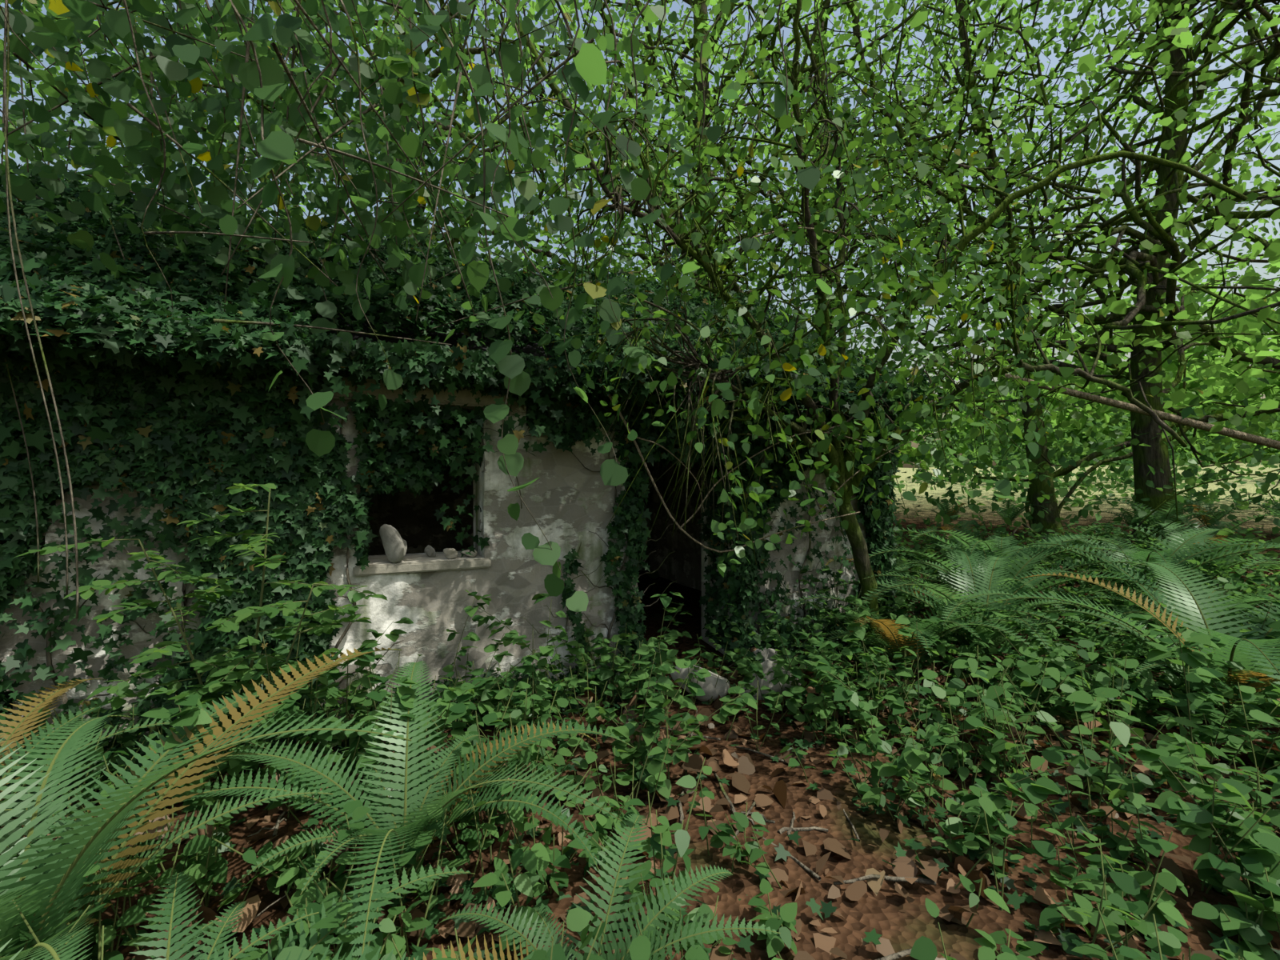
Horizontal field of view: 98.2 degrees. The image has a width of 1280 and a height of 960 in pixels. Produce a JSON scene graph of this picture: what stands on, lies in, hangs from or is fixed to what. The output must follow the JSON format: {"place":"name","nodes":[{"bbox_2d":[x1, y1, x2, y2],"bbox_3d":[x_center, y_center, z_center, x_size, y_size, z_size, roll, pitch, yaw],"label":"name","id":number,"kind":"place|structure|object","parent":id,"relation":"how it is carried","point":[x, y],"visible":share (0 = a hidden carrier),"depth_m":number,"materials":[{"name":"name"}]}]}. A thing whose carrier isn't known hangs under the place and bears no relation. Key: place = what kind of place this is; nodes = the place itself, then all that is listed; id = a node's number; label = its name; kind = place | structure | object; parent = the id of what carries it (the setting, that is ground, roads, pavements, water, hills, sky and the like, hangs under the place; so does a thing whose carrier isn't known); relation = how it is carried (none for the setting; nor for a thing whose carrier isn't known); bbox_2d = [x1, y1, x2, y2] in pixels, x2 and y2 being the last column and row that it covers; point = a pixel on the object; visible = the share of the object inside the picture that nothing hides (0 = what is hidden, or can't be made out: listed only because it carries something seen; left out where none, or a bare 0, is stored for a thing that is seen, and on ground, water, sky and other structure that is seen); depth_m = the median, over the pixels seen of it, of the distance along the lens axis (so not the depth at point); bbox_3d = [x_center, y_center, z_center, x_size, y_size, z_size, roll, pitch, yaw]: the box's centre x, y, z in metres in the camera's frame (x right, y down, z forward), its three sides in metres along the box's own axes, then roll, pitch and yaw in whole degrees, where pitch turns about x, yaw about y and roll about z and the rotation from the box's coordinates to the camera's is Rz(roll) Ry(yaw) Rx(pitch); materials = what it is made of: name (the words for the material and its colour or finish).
{"place":"outdoors","nodes":[
{"label":"outdoors","id":0,"kind":"place"},
{"bbox_2d":[365,429,473,555],"bbox_3d":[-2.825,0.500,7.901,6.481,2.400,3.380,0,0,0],"label":"window opening","id":1,"kind":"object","parent":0,"point":[411,520],"depth_m":7.57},
{"bbox_2d":[0,379,865,751],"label":"wall","id":2,"kind":"structure","parent":0,"point":[568,499],"depth_m":3.83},
{"bbox_2d":[352,552,491,575],"bbox_3d":[-1.492,0.568,3.815,0.840,0.064,0.435,0,0,-25],"label":"window sill","id":3,"kind":"structure","parent":2,"relation":"attached to","point":[383,565],"depth_m":3.66,"materials":[{"name":"stone"}]},
{"bbox_2d":[379,524,407,563],"bbox_3d":[-1.587,0.410,3.603,0.188,0.253,0.131,0,0,18],"label":"stone","id":4,"kind":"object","parent":3,"relation":"on","point":[394,544],"depth_m":3.54,"materials":[{"name":"grey stone"}]},
{"bbox_2d":[424,544,435,556],"bbox_3d":[-1.455,0.493,3.848,0.084,0.087,0.052,0,0,32],"label":"stone","id":5,"kind":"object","parent":3,"relation":"on","point":[429,550],"depth_m":3.83,"materials":[{"name":"grey stone"}]},
{"bbox_2d":[443,548,457,559],"bbox_3d":[-1.289,0.500,3.778,0.102,0.075,0.083,0,0,0],"label":"stone","id":6,"kind":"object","parent":3,"relation":"on","point":[450,553],"depth_m":3.75,"materials":[{"name":"grey stone"}]},
{"bbox_2d":[460,549,477,557],"bbox_3d":[-1.185,0.510,3.858,0.109,0.054,0.066,0,0,0],"label":"stone","id":7,"kind":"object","parent":3,"relation":"on","point":[474,554],"depth_m":3.83,"materials":[{"name":"grey stone"}]},
{"bbox_2d":[24,384,846,715],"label":"ivy woody stems","id":8,"kind":"object","parent":2,"relation":"attached to","point":[182,626],"visible":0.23,"depth_m":3.74,"materials":[{"name":"brown plant"}]},
{"bbox_2d":[0,462,1279,959],"bbox_3d":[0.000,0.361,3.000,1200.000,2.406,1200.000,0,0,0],"label":"ground","id":9,"kind":"structure","parent":0,"point":[899,922],"depth_m":2.32,"materials":[{"name":"brown soil"}]},
{"bbox_2d":[14,483,387,771],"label":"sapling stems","id":10,"kind":"object","parent":9,"relation":"on","point":[236,669],"visible":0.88,"depth_m":2.58,"materials":[{"name":"green plant"}]},
{"bbox_2d":[5,214,743,429],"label":"building roof","id":11,"kind":"structure","parent":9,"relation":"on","point":[454,342],"depth_m":4.13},
{"bbox_2d":[320,376,511,407],"bbox_3d":[-1.494,-0.576,3.772,1.160,0.148,0.350,0,0,-25],"label":"window lintel","id":12,"kind":"structure","parent":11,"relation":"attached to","point":[463,397],"depth_m":3.64,"materials":[{"name":"stone"}]},
{"bbox_2d":[0,163,947,777],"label":"ivy leaves","id":13,"kind":"object","parent":11,"relation":"attached to","point":[115,362],"visible":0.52,"depth_m":3.19,"materials":[{"name":"green plant"}]},
{"bbox_2d":[0,380,871,714],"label":"ivy stem mat","id":14,"kind":"object","parent":9,"relation":"on","point":[42,543],"depth_m":3.17,"materials":[{"name":"brown plant"}]},
{"bbox_2d":[0,596,899,809],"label":"wall foot ivy leaves","id":15,"kind":"object","parent":9,"relation":"on","point":[142,686],"visible":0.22,"depth_m":3.59,"materials":[{"name":"green plant"}]},
{"bbox_2d":[0,0,915,454],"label":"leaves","id":16,"kind":"object","parent":9,"relation":"on","point":[118,109],"visible":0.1,"depth_m":8.96,"materials":[{"name":"green plant"}]},
{"bbox_2d":[0,0,1163,619],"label":"hanging vines","id":17,"kind":"object","parent":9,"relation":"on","point":[254,62],"visible":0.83,"depth_m":3.07,"materials":[{"name":"green plant"}]},
{"bbox_2d":[40,608,1164,959],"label":"fallen twigs","id":18,"kind":"object","parent":9,"relation":"on","point":[838,882],"visible":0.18,"depth_m":2.38,"materials":[{"name":"brown wood"}]},
{"bbox_2d":[0,515,1279,959],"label":"plants","id":19,"kind":"object","parent":9,"relation":"on","point":[1245,922],"visible":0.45,"depth_m":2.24,"materials":[{"name":"green plant"}]},
{"bbox_2d":[0,490,1279,959],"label":"ferns","id":20,"kind":"object","parent":9,"relation":"on","point":[61,873],"visible":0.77,"depth_m":1.94,"materials":[{"name":"green plant"}]},
{"bbox_2d":[0,0,1279,540],"bbox_3d":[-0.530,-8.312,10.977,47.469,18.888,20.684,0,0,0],"label":"oak tree","id":21,"kind":"object","parent":9,"relation":"on","point":[1169,254],"visible":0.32,"depth_m":7.90,"materials":[{"name":"green plant"}]},
{"bbox_2d":[0,536,1279,959],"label":"dead leaf litter","id":22,"kind":"object","parent":9,"relation":"on","point":[858,890],"visible":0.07,"depth_m":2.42,"materials":[{"name":"brown plant"}]},
{"bbox_2d":[10,571,1279,959],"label":"fallen leaves","id":23,"kind":"object","parent":9,"relation":"on","point":[828,909],"visible":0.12,"depth_m":2.19,"materials":[{"name":"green plant"}]},
{"bbox_2d":[670,664,729,701],"bbox_3d":[0.437,1.421,3.888,0.353,0.296,0.392,0,0,31],"label":"rock","id":24,"kind":"object","parent":9,"relation":"on","point":[721,689],"visible":0.6,"depth_m":3.78,"materials":[{"name":"grey stone"}]},
{"bbox_2d":[251,0,1279,580],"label":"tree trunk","id":25,"kind":"object","parent":9,"relation":"on","point":[650,16],"visible":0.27,"depth_m":8.55,"materials":[{"name":"green plant"}]},
{"bbox_2d":[740,659,800,699],"bbox_3d":[0.921,1.441,3.950,0.454,0.308,0.257,0,0,0],"label":"rock","id":26,"kind":"object","parent":9,"relation":"on","point":[766,665],"visible":0.37,"depth_m":3.89,"materials":[{"name":"grey stone"}]},
{"bbox_2d":[752,648,777,661],"bbox_3d":[1.000,1.428,4.444,0.226,0.182,0.199,0,0,-12],"label":"rock","id":27,"kind":"object","parent":26,"relation":"on","point":[767,654],"visible":0.28,"depth_m":4.38,"materials":[{"name":"grey stone"}]},
{"bbox_2d":[489,0,1247,653],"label":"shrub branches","id":28,"kind":"object","parent":9,"relation":"on","point":[843,480],"visible":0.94,"depth_m":3.46,"materials":[{"name":"green plant"}]},
{"bbox_2d":[480,0,1279,432],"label":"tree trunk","id":29,"kind":"object","parent":9,"relation":"on","point":[1013,19],"visible":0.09,"depth_m":12.08,"materials":[{"name":"green plant"}]},
{"bbox_2d":[646,280,1279,579],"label":"bushes","id":30,"kind":"object","parent":9,"relation":"on","point":[1123,472],"visible":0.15,"depth_m":10.09,"materials":[{"name":"green plant"}]},
{"bbox_2d":[672,0,1279,558],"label":"tree","id":31,"kind":"object","parent":9,"relation":"on","point":[1222,203],"visible":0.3,"depth_m":8.37,"materials":[{"name":"green plant"}]},
{"bbox_2d":[685,0,1279,534],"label":"tree","id":32,"kind":"object","parent":9,"relation":"on","point":[1038,485],"visible":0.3,"depth_m":8.14,"materials":[{"name":"green plant"}]},
{"bbox_2d":[852,252,1279,467],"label":"treeline leaves","id":33,"kind":"object","parent":9,"relation":"on","point":[1262,326],"visible":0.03,"depth_m":30.22,"materials":[{"name":"green plant"}]},
{"bbox_2d":[0,0,1279,467],"label":"sky","id":34,"kind":"structure","parent":0,"point":[1254,170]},
{"bbox_2d":[638,455,701,590],"bbox_3d":[0.971,0.500,7.356,0.500,2.400,3.694,0,0,-25],"label":"doorway","id":35,"kind":"structure","parent":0,"point":[682,564],"depth_m":7.80,"materials":[{"name":"black"}]}
]}

